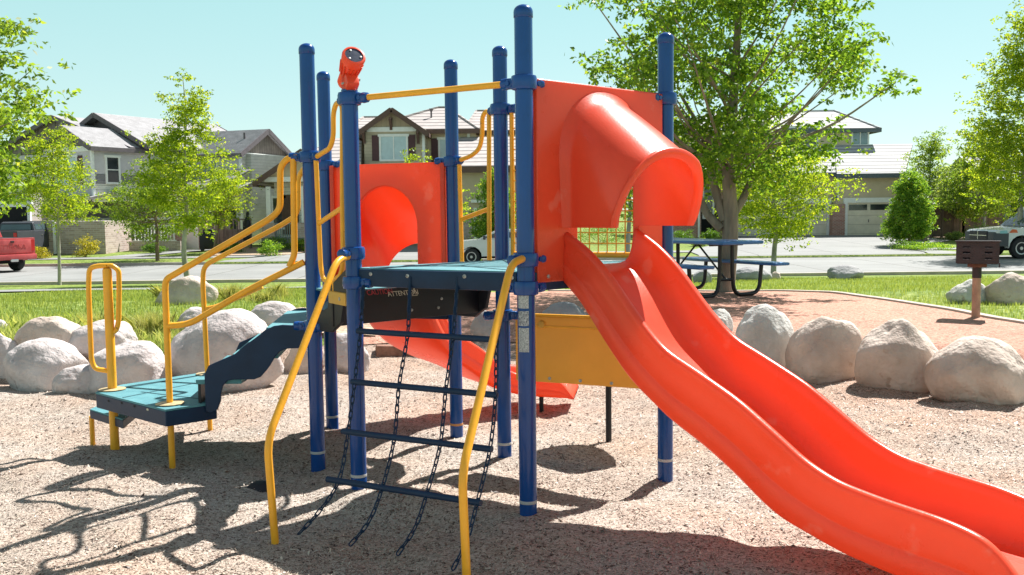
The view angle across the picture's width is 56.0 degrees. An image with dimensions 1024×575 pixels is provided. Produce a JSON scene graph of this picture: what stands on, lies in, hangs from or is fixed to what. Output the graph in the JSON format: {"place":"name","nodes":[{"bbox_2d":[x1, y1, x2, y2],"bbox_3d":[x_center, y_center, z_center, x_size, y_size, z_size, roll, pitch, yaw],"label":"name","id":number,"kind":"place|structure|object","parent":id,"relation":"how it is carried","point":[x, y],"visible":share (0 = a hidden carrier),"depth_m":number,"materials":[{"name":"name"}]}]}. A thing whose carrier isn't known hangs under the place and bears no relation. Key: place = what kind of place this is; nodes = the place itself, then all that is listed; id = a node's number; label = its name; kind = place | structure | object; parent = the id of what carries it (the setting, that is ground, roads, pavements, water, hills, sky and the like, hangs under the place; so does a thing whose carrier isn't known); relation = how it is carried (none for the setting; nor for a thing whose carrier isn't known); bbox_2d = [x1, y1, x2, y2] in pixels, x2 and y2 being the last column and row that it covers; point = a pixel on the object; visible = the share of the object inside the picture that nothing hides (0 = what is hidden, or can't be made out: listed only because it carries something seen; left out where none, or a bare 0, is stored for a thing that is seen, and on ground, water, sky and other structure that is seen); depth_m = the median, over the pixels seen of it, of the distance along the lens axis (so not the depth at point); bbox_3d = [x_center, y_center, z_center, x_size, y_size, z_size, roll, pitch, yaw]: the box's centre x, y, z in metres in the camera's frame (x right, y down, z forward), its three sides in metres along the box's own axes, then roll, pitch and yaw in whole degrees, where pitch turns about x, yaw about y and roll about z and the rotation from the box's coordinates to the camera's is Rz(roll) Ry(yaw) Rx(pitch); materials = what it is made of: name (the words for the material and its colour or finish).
{"place":"outdoors","nodes":[
{"label":"outdoors","id":0,"kind":"place"},
{"bbox_2d":[0,286,305,291],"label":"pavement","id":1,"kind":"structure","parent":0,"point":[85,289],"depth_m":21.44,"materials":[{"name":"concrete"}]},
{"bbox_2d":[106,249,210,256],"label":"garden path","id":2,"kind":"structure","parent":0,"point":[147,254],"depth_m":45.52,"materials":[{"name":"concrete"}]},
{"bbox_2d":[220,245,484,263],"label":"driveway","id":3,"kind":"structure","parent":0,"point":[408,253],"depth_m":41.13,"materials":[{"name":"concrete"}]},
{"bbox_2d":[28,247,955,259],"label":"pavement","id":4,"kind":"structure","parent":0,"point":[230,256],"depth_m":42.81,"materials":[{"name":"concrete"}]},
{"bbox_2d":[0,255,1023,281],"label":"street","id":5,"kind":"structure","parent":0,"point":[263,271],"depth_m":34.51,"materials":[{"name":"asphalt"}]},
{"bbox_2d":[0,233,36,270],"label":"pickup truck","id":6,"kind":"object","parent":5,"relation":"on","point":[16,253],"visible":1,"depth_m":35.76,"materials":[{"name":"red paint"}]},
{"bbox_2d":[464,229,516,261],"bbox_3d":[-0.089,-1.590,37.424,4.910,1.344,1.872,-1,5,0],"label":"pickup truck","id":7,"kind":"object","parent":5,"relation":"on","point":[477,251],"visible":0.22,"depth_m":36.68,"materials":[{"name":"white paint"}]},
{"bbox_2d":[964,209,1023,258],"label":"pickup truck","id":8,"kind":"object","parent":5,"relation":"on","point":[1009,233],"visible":0.69,"depth_m":36.98,"materials":[{"name":"white paint"}]},
{"bbox_2d":[0,211,1023,353],"bbox_3d":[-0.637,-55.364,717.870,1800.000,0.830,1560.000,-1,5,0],"label":"ground","id":9,"kind":"structure","parent":0,"point":[620,247],"depth_m":28.33,"materials":[{"name":"green plant"}]},
{"bbox_2d":[0,221,48,248],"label":"suv","id":10,"kind":"object","parent":9,"relation":"on","point":[39,233],"visible":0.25,"depth_m":44.92,"materials":[{"name":"grey paint"}]},
{"bbox_2d":[0,13,81,217],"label":"deciduous tree","id":11,"kind":"object","parent":9,"relation":"on","point":[7,27],"visible":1,"depth_m":13.02,"materials":[{"name":"green plant"}]},
{"bbox_2d":[35,244,52,258],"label":"shrub","id":12,"kind":"object","parent":9,"relation":"on","point":[43,253],"visible":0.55,"depth_m":42.92,"materials":[{"name":"yellow plant"}]},
{"bbox_2d":[1,117,115,284],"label":"deciduous tree","id":13,"kind":"object","parent":9,"relation":"on","point":[59,154],"visible":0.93,"depth_m":28.10,"materials":[{"name":"green plant"}]},
{"bbox_2d":[69,233,101,256],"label":"shrub","id":14,"kind":"object","parent":9,"relation":"on","point":[88,246],"visible":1,"depth_m":43.85,"materials":[{"name":"yellow plant"}]},
{"bbox_2d":[63,305,127,326],"bbox_3d":[-4.228,0.366,9.873,0.667,0.348,0.710,-5,6,-43],"label":"grass tuft","id":15,"kind":"object","parent":9,"relation":"on","point":[94,319],"visible":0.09,"depth_m":9.83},
{"bbox_2d":[0,307,234,347],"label":"long grass","id":16,"kind":"structure","parent":9,"relation":"on","point":[8,320],"depth_m":10.62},
{"bbox_2d":[122,310,160,328],"bbox_3d":[-3.974,0.366,10.392,0.536,0.246,0.454,-4,5,-33],"label":"grass tuft","id":17,"kind":"object","parent":9,"relation":"on","point":[142,317],"visible":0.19,"depth_m":10.34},
{"bbox_2d":[0,112,291,254],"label":"grey house","id":18,"kind":"structure","parent":9,"relation":"on","point":[112,151],"depth_m":51.92,"materials":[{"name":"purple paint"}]},
{"bbox_2d":[0,207,26,223],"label":"garage door","id":19,"kind":"structure","parent":18,"relation":"in","point":[15,215],"depth_m":46.24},
{"bbox_2d":[54,155,78,184],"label":"window","id":20,"kind":"structure","parent":18,"relation":"in","point":[74,159],"depth_m":50.47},
{"bbox_2d":[103,155,120,183],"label":"window","id":21,"kind":"structure","parent":18,"relation":"in","point":[112,162],"depth_m":50.59,"materials":[{"name":"white glass"}]},
{"bbox_2d":[86,156,208,260],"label":"deciduous tree","id":22,"kind":"object","parent":9,"relation":"on","point":[127,217],"visible":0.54,"depth_m":40.57,"materials":[{"name":"green plant"}]},
{"bbox_2d":[139,243,168,252],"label":"shrub","id":23,"kind":"object","parent":9,"relation":"on","point":[150,248],"visible":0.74,"depth_m":45.81,"materials":[{"name":"green plant"}]},
{"bbox_2d":[146,283,169,297],"bbox_3d":[-5.422,0.052,15.014,0.675,0.264,0.548,-1,5,0],"label":"grass tuft","id":24,"kind":"object","parent":9,"relation":"on","point":[157,289],"visible":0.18,"depth_m":14.97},
{"bbox_2d":[121,308,196,336],"bbox_3d":[-3.731,0.360,10.056,0.961,0.304,0.676,-1,5,-7],"label":"grass tuft","id":25,"kind":"object","parent":9,"relation":"on","point":[150,323],"visible":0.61,"depth_m":9.99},
{"bbox_2d":[121,67,248,276],"bbox_3d":[-9.146,-2.951,26.361,3.275,6.074,3.112,-4,6,-38],"label":"deciduous tree","id":26,"kind":"object","parent":9,"relation":"on","point":[179,174],"visible":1,"depth_m":25.99,"materials":[{"name":"green plant"}]},
{"bbox_2d":[155,275,218,304],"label":"boulder","id":27,"kind":"object","parent":9,"relation":"on","point":[186,289],"visible":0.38,"depth_m":13.57,"materials":[{"name":"stone"}]},
{"bbox_2d":[177,307,201,330],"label":"boulder","id":28,"kind":"object","parent":9,"relation":"on","point":[187,314],"visible":0.19,"depth_m":10.13,"materials":[{"name":"stone"}]},
{"bbox_2d":[199,229,215,250],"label":"covered cart","id":29,"kind":"object","parent":9,"relation":"on","point":[205,243],"visible":0.75,"depth_m":47.21,"materials":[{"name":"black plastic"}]},
{"bbox_2d":[193,167,263,247],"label":"deciduous tree","id":30,"kind":"object","parent":9,"relation":"on","point":[226,210],"visible":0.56,"depth_m":45.73,"materials":[{"name":"green plant"}]},
{"bbox_2d":[212,218,251,247],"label":"porch fence","id":31,"kind":"object","parent":9,"relation":"on","point":[225,234],"visible":0.34,"depth_m":49.48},
{"bbox_2d":[214,280,253,299],"bbox_3d":[-4.066,0.045,14.207,0.824,0.292,0.697,2,5,29],"label":"grass tuft","id":32,"kind":"object","parent":9,"relation":"on","point":[231,291],"visible":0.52,"depth_m":14.13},
{"bbox_2d":[215,247,304,254],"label":"mulch bed","id":33,"kind":"object","parent":9,"relation":"on","point":[251,251],"visible":0.32,"depth_m":45.52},
{"bbox_2d":[243,211,250,240],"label":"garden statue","id":34,"kind":"object","parent":33,"relation":"on","point":[246,224],"visible":0.79,"depth_m":47.28,"materials":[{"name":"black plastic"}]},
{"bbox_2d":[256,235,290,249],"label":"shrub","id":35,"kind":"object","parent":33,"relation":"on","point":[282,239],"visible":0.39,"depth_m":46.77,"materials":[{"name":"green plant"}]},
{"bbox_2d":[289,238,304,250],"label":"shrub","id":36,"kind":"object","parent":33,"relation":"on","point":[300,244],"visible":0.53,"depth_m":45.93,"materials":[{"name":"green plant"}]},
{"bbox_2d":[242,289,286,302],"bbox_3d":[-3.545,0.113,13.755,0.727,0.207,0.540,-4,5,-32],"label":"grass tuft","id":37,"kind":"object","parent":9,"relation":"on","point":[269,295],"visible":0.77,"depth_m":13.77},
{"bbox_2d":[255,239,283,255],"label":"shrub","id":38,"kind":"object","parent":9,"relation":"on","point":[267,248],"visible":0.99,"depth_m":42.79,"materials":[{"name":"green plant"}]},
{"bbox_2d":[251,301,295,325],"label":"boulder","id":39,"kind":"object","parent":9,"relation":"on","point":[268,313],"visible":0.34,"depth_m":10.62,"materials":[{"name":"stone"}]},
{"bbox_2d":[253,281,300,296],"bbox_3d":[-3.612,0.027,14.800,0.823,0.293,0.586,1,5,15],"label":"grass tuft","id":40,"kind":"object","parent":9,"relation":"on","point":[279,287],"visible":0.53,"depth_m":14.77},
{"bbox_2d":[298,307,375,335],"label":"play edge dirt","id":41,"kind":"structure","parent":9,"relation":"on","point":[341,329],"depth_m":10.65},
{"bbox_2d":[0,256,706,266],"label":"kerb","id":42,"kind":"structure","parent":9,"relation":"on","point":[116,264],"depth_m":39.52,"materials":[{"name":"concrete"}]},
{"bbox_2d":[252,106,515,248],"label":"tan house","id":43,"kind":"structure","parent":9,"relation":"on","point":[388,135],"depth_m":50.45,"materials":[{"name":"beige"}]},
{"bbox_2d":[271,196,285,228],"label":"window","id":44,"kind":"structure","parent":43,"relation":"in","point":[278,219],"depth_m":48.99,"materials":[{"name":"white glass"}]},
{"bbox_2d":[282,195,298,233],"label":"front door","id":45,"kind":"structure","parent":43,"relation":"in","point":[286,211],"depth_m":48.95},
{"bbox_2d":[378,134,408,160],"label":"window","id":46,"kind":"structure","parent":43,"relation":"in","point":[390,145],"depth_m":50.54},
{"bbox_2d":[437,137,445,157],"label":"window","id":47,"kind":"structure","parent":43,"relation":"in","point":[441,140],"depth_m":51.54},
{"bbox_2d":[400,148,432,162],"bbox_3d":[-3.353,-2.911,35.922,2.626,4.618,2.485,-1,5,0],"label":"deciduous tree","id":48,"kind":"object","parent":9,"relation":"on","point":[410,159],"visible":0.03,"depth_m":35.79,"materials":[{"name":"green plant"}]},
{"bbox_2d":[463,165,515,239],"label":"conical tree","id":49,"kind":"object","parent":9,"relation":"on","point":[479,231],"visible":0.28,"depth_m":43.48,"materials":[{"name":"green plant"}]},
{"bbox_2d":[0,341,1023,574],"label":"mulch pit","id":50,"kind":"object","parent":9,"relation":"on","point":[546,539],"visible":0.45,"depth_m":5.42,"materials":[{"name":"brown wood"}]},
{"bbox_2d":[0,333,16,377],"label":"boulder","id":51,"kind":"object","parent":50,"relation":"on","point":[7,345],"visible":0.38,"depth_m":9.19,"materials":[{"name":"stone"}]},
{"bbox_2d":[3,338,88,392],"bbox_3d":[-4.309,0.728,8.854,0.700,0.509,0.542,-1,5,0],"label":"boulder","id":52,"kind":"object","parent":50,"relation":"on","point":[38,365],"visible":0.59,"depth_m":8.67,"materials":[{"name":"stone"}]},
{"bbox_2d":[14,316,80,344],"bbox_3d":[-4.552,0.475,9.468,0.644,0.398,0.440,-1,5,0],"label":"boulder","id":53,"kind":"object","parent":50,"relation":"on","point":[58,328],"visible":0.48,"depth_m":9.29,"materials":[{"name":"stone"}]},
{"bbox_2d":[52,364,90,393],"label":"boulder","id":54,"kind":"object","parent":50,"relation":"on","point":[75,379],"visible":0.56,"depth_m":8.40,"materials":[{"name":"stone"}]},
{"bbox_2d":[68,319,137,357],"bbox_3d":[-4.035,0.498,9.512,0.705,0.373,0.528,-1,5,0],"label":"boulder","id":55,"kind":"object","parent":50,"relation":"on","point":[78,340],"visible":0.47,"depth_m":9.29,"materials":[{"name":"stone"}]},
{"bbox_2d":[88,340,172,393],"bbox_3d":[-3.386,0.729,8.617,0.705,0.481,0.608,-1,5,0],"label":"boulder","id":56,"kind":"object","parent":50,"relation":"on","point":[139,361],"visible":0.44,"depth_m":8.37,"materials":[{"name":"stone"}]},
{"bbox_2d":[171,308,283,392],"bbox_3d":[-2.625,0.555,8.771,1.045,0.724,0.764,-1,5,0],"label":"boulder","id":57,"kind":"object","parent":50,"relation":"on","point":[229,330],"visible":0.48,"depth_m":8.52,"materials":[{"name":"stone"}]},
{"bbox_2d":[247,480,266,491],"bbox_3d":[-1.421,1.136,5.395,0.168,0.089,0.164,-1,5,0],"label":"rubber pad","id":58,"kind":"object","parent":50,"relation":"on","point":[259,485],"visible":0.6,"depth_m":5.38,"materials":[{"name":"black rubber"}]},
{"bbox_2d":[283,348,324,373],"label":"boulder","id":59,"kind":"object","parent":50,"relation":"on","point":[289,361],"visible":0.23,"depth_m":9.50,"materials":[{"name":"stone"}]},
{"bbox_2d":[336,333,369,372],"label":"boulder","id":60,"kind":"object","parent":50,"relation":"on","point":[342,356],"visible":0.22,"depth_m":9.44,"materials":[{"name":"stone"}]},
{"bbox_2d":[375,344,410,356],"bbox_3d":[-1.065,0.697,10.419,0.818,0.186,0.140,-2,5,-14],"label":"edging timber","id":61,"kind":"object","parent":50,"relation":"on","point":[385,350],"visible":0.38,"depth_m":10.28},
{"bbox_2d":[470,310,493,335],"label":"boulder","id":62,"kind":"object","parent":50,"relation":"on","point":[480,326],"visible":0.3,"depth_m":10.30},
{"bbox_2d":[0,380,1023,574],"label":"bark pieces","id":63,"kind":"object","parent":50,"relation":"on","point":[143,494],"visible":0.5,"depth_m":5.78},
{"bbox_2d":[0,349,1023,574],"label":"mulch chips","id":64,"kind":"object","parent":50,"relation":"on","point":[348,567],"visible":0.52,"depth_m":5.37,"materials":[{"name":"wood"}]},
{"bbox_2d":[86,4,1023,574],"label":"play structure","id":65,"kind":"object","parent":50,"relation":"on","point":[784,442],"visible":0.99,"depth_m":4.95,"materials":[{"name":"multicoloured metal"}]},
{"bbox_2d":[735,304,793,367],"bbox_3d":[2.427,0.499,9.308,0.622,0.688,0.517,-1,5,0],"label":"boulder","id":66,"kind":"object","parent":50,"relation":"on","point":[767,330],"visible":0.48,"depth_m":9.11,"materials":[{"name":"grey stone"}]},
{"bbox_2d":[785,316,861,382],"bbox_3d":[2.866,0.578,8.798,0.672,0.639,0.502,-1,5,0],"label":"boulder","id":67,"kind":"object","parent":50,"relation":"on","point":[823,349],"visible":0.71,"depth_m":8.62,"materials":[{"name":"stone"}]},
{"bbox_2d":[854,318,938,392],"bbox_3d":[3.327,0.583,8.266,0.772,0.641,0.509,-1,5,0],"label":"boulder","id":68,"kind":"object","parent":50,"relation":"on","point":[896,354],"visible":0.7,"depth_m":8.08,"materials":[{"name":"stone"}]},
{"bbox_2d":[924,335,1023,404],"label":"boulder","id":69,"kind":"object","parent":50,"relation":"on","point":[984,369],"visible":0.88,"depth_m":7.52,"materials":[{"name":"stone"}]},
{"bbox_2d":[0,275,1023,347],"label":"lawn grass","id":70,"kind":"structure","parent":9,"relation":"on","point":[77,295],"depth_m":14.96,"materials":[{"name":"plant"}]},
{"bbox_2d":[0,270,1023,284],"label":"kerb","id":71,"kind":"structure","parent":9,"relation":"on","point":[304,279],"depth_m":29.11,"materials":[{"name":"concrete"}]},
{"bbox_2d":[577,227,632,244],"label":"shrub","id":72,"kind":"object","parent":9,"relation":"on","point":[611,235],"visible":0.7,"depth_m":49.75,"materials":[{"name":"green plant"}]},
{"bbox_2d":[610,64,686,259],"bbox_3d":[4.430,-4.694,36.881,5.684,7.848,5.533,-1,5,0],"label":"deciduous tree","id":73,"kind":"object","parent":9,"relation":"on","point":[629,205],"visible":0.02,"depth_m":36.82,"materials":[{"name":"green plant"}]},
{"bbox_2d":[673,227,696,237],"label":"shrub","id":74,"kind":"object","parent":9,"relation":"on","point":[682,234],"visible":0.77,"depth_m":51.84,"materials":[{"name":"green plant"}]},
{"bbox_2d":[364,291,1023,359],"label":"red gravel","id":75,"kind":"structure","parent":9,"relation":"on","point":[941,328],"depth_m":11.35,"materials":[{"name":"gravel"}]},
{"bbox_2d":[542,302,585,314],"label":"boulder","id":76,"kind":"object","parent":75,"relation":"on","point":[567,308],"visible":0.31,"depth_m":10.61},
{"bbox_2d":[613,238,789,297],"bbox_3d":[2.697,-0.299,14.023,1.630,0.799,2.050,-3,5,-29],"label":"picnic table","id":77,"kind":"object","parent":75,"relation":"on","point":[720,243],"visible":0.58,"depth_m":13.53,"materials":[{"name":"blue plastic"}]},
{"bbox_2d":[713,309,732,331],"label":"boulder","id":78,"kind":"object","parent":75,"relation":"on","point":[723,315],"visible":0.2,"depth_m":9.95,"materials":[{"name":"grey stone"}]},
{"bbox_2d":[955,241,1000,317],"bbox_3d":[5.200,-0.041,10.774,0.460,0.977,0.391,2,5,25],"label":"barbecue","id":79,"kind":"object","parent":75,"relation":"on","point":[976,256],"visible":0.95,"depth_m":10.65,"materials":[{"name":"metal"}]},
{"bbox_2d":[693,270,711,282],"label":"boulder","id":80,"kind":"object","parent":9,"relation":"on","point":[698,276],"visible":0.53,"depth_m":21.45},
{"bbox_2d":[699,228,721,238],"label":"shrub","id":81,"kind":"object","parent":9,"relation":"on","point":[710,234],"visible":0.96,"depth_m":51.89,"materials":[{"name":"green plant"}]},
{"bbox_2d":[558,0,921,291],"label":"deciduous tree","id":82,"kind":"object","parent":9,"relation":"on","point":[729,146],"visible":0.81,"depth_m":13.85,"materials":[{"name":"green plant"}]},
{"bbox_2d":[736,266,771,280],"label":"boulder","id":83,"kind":"object","parent":9,"relation":"on","point":[748,273],"visible":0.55,"depth_m":23.25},
{"bbox_2d":[548,289,1023,323],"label":"gravel kerb","id":84,"kind":"structure","parent":9,"relation":"on","point":[943,307],"depth_m":12.53,"materials":[{"name":"concrete"}]},
{"bbox_2d":[705,113,870,273],"bbox_3d":[7.739,-2.572,27.518,4.586,4.833,4.607,-2,5,-12],"label":"deciduous tree","id":85,"kind":"object","parent":9,"relation":"on","point":[776,224],"visible":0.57,"depth_m":26.78,"materials":[{"name":"green plant"}]},
{"bbox_2d":[673,110,912,237],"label":"garage house","id":86,"kind":"structure","parent":9,"relation":"on","point":[882,165],"depth_m":56.24,"materials":[{"name":"beige paint"}]},
{"bbox_2d":[702,186,713,218],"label":"window","id":87,"kind":"structure","parent":86,"relation":"in","point":[709,198],"depth_m":56.81,"materials":[{"name":"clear glass"}]},
{"bbox_2d":[738,203,826,235],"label":"garage door","id":88,"kind":"structure","parent":86,"relation":"in","point":[820,228],"depth_m":56.36,"materials":[{"name":"beige metal"}]},
{"bbox_2d":[851,132,868,144],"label":"window","id":89,"kind":"structure","parent":86,"relation":"in","point":[862,138],"depth_m":59.45,"materials":[{"name":"white glass"}]},
{"bbox_2d":[847,202,889,234],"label":"garage door","id":90,"kind":"structure","parent":86,"relation":"in","point":[863,219],"depth_m":55.81,"materials":[{"name":"beige metal"}]},
{"bbox_2d":[827,265,863,279],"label":"boulder","id":91,"kind":"object","parent":9,"relation":"on","point":[848,272],"visible":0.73,"depth_m":23.69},
{"bbox_2d":[886,240,924,249],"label":"juniper","id":92,"kind":"object","parent":9,"relation":"on","point":[899,241],"visible":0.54,"depth_m":42.36,"materials":[{"name":"green plant"}]},
{"bbox_2d":[876,168,939,242],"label":"conical tree","id":93,"kind":"object","parent":9,"relation":"on","point":[911,208],"visible":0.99,"depth_m":44.40,"materials":[{"name":"green plant"}]},
{"bbox_2d":[890,241,955,249],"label":"juniper","id":94,"kind":"object","parent":9,"relation":"on","point":[932,245],"visible":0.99,"depth_m":41.57,"materials":[{"name":"green plant"}]},
{"bbox_2d":[895,126,956,203],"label":"deciduous tree","id":95,"kind":"object","parent":9,"relation":"on","point":[931,156],"visible":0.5,"depth_m":54.33,"materials":[{"name":"green plant"}]},
{"bbox_2d":[929,204,963,237],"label":"wooden fence","id":96,"kind":"object","parent":9,"relation":"on","point":[952,225],"visible":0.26,"depth_m":52.24,"materials":[{"name":"brown wood"}]},
{"bbox_2d":[944,231,963,239],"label":"shrub","id":97,"kind":"object","parent":9,"relation":"on","point":[949,236],"visible":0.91,"depth_m":49.80,"materials":[{"name":"green plant"}]},
{"bbox_2d":[945,279,986,303],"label":"boulder","id":98,"kind":"object","parent":9,"relation":"on","point":[962,292],"visible":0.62,"depth_m":12.61,"materials":[{"name":"grey stone"}]},
{"bbox_2d":[932,117,1023,227],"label":"deciduous tree","id":99,"kind":"object","parent":9,"relation":"on","point":[993,210],"visible":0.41,"depth_m":49.72,"materials":[{"name":"green plant"}]},
{"bbox_2d":[933,157,1023,220],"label":"blue grey house","id":100,"kind":"structure","parent":9,"relation":"on","point":[1016,211],"depth_m":55.88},
{"bbox_2d":[934,0,1023,220],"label":"deciduous tree","id":101,"kind":"object","parent":9,"relation":"on","point":[1011,140],"visible":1,"depth_m":37.52,"materials":[{"name":"green plant"}]},
{"bbox_2d":[962,201,1003,232],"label":"wooden fence","id":102,"kind":"object","parent":9,"relation":"on","point":[988,222],"visible":0.11,"depth_m":53.60,"materials":[{"name":"brown wood"}]},
{"bbox_2d":[985,272,1023,304],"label":"boulder","id":103,"kind":"object","parent":9,"relation":"on","point":[1008,287],"visible":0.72,"depth_m":12.35,"materials":[{"name":"stone"}]},
{"bbox_2d":[0,0,1023,209],"label":"sky","id":104,"kind":"structure","parent":0,"point":[245,51],"materials":[{"name":"blue"}]},
{"bbox_2d":[692,235,950,257],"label":"driveway","id":105,"kind":"structure","parent":0,"point":[850,244],"depth_m":44.62,"materials":[{"name":"concrete"}]},
{"bbox_2d":[912,249,955,255],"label":"driveway flare","id":106,"kind":"object","parent":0,"point":[939,251],"visible":0.63,"depth_m":40.50,"materials":[{"name":"concrete"}]},
{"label":"side yard dirt","id":107,"kind":"structure","parent":0,"visible":0},
{"bbox_2d":[927,162,989,231],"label":"deciduous tree","id":108,"kind":"object","parent":107,"relation":"on","point":[949,169],"visible":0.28,"depth_m":51.65,"materials":[{"name":"green plant"}]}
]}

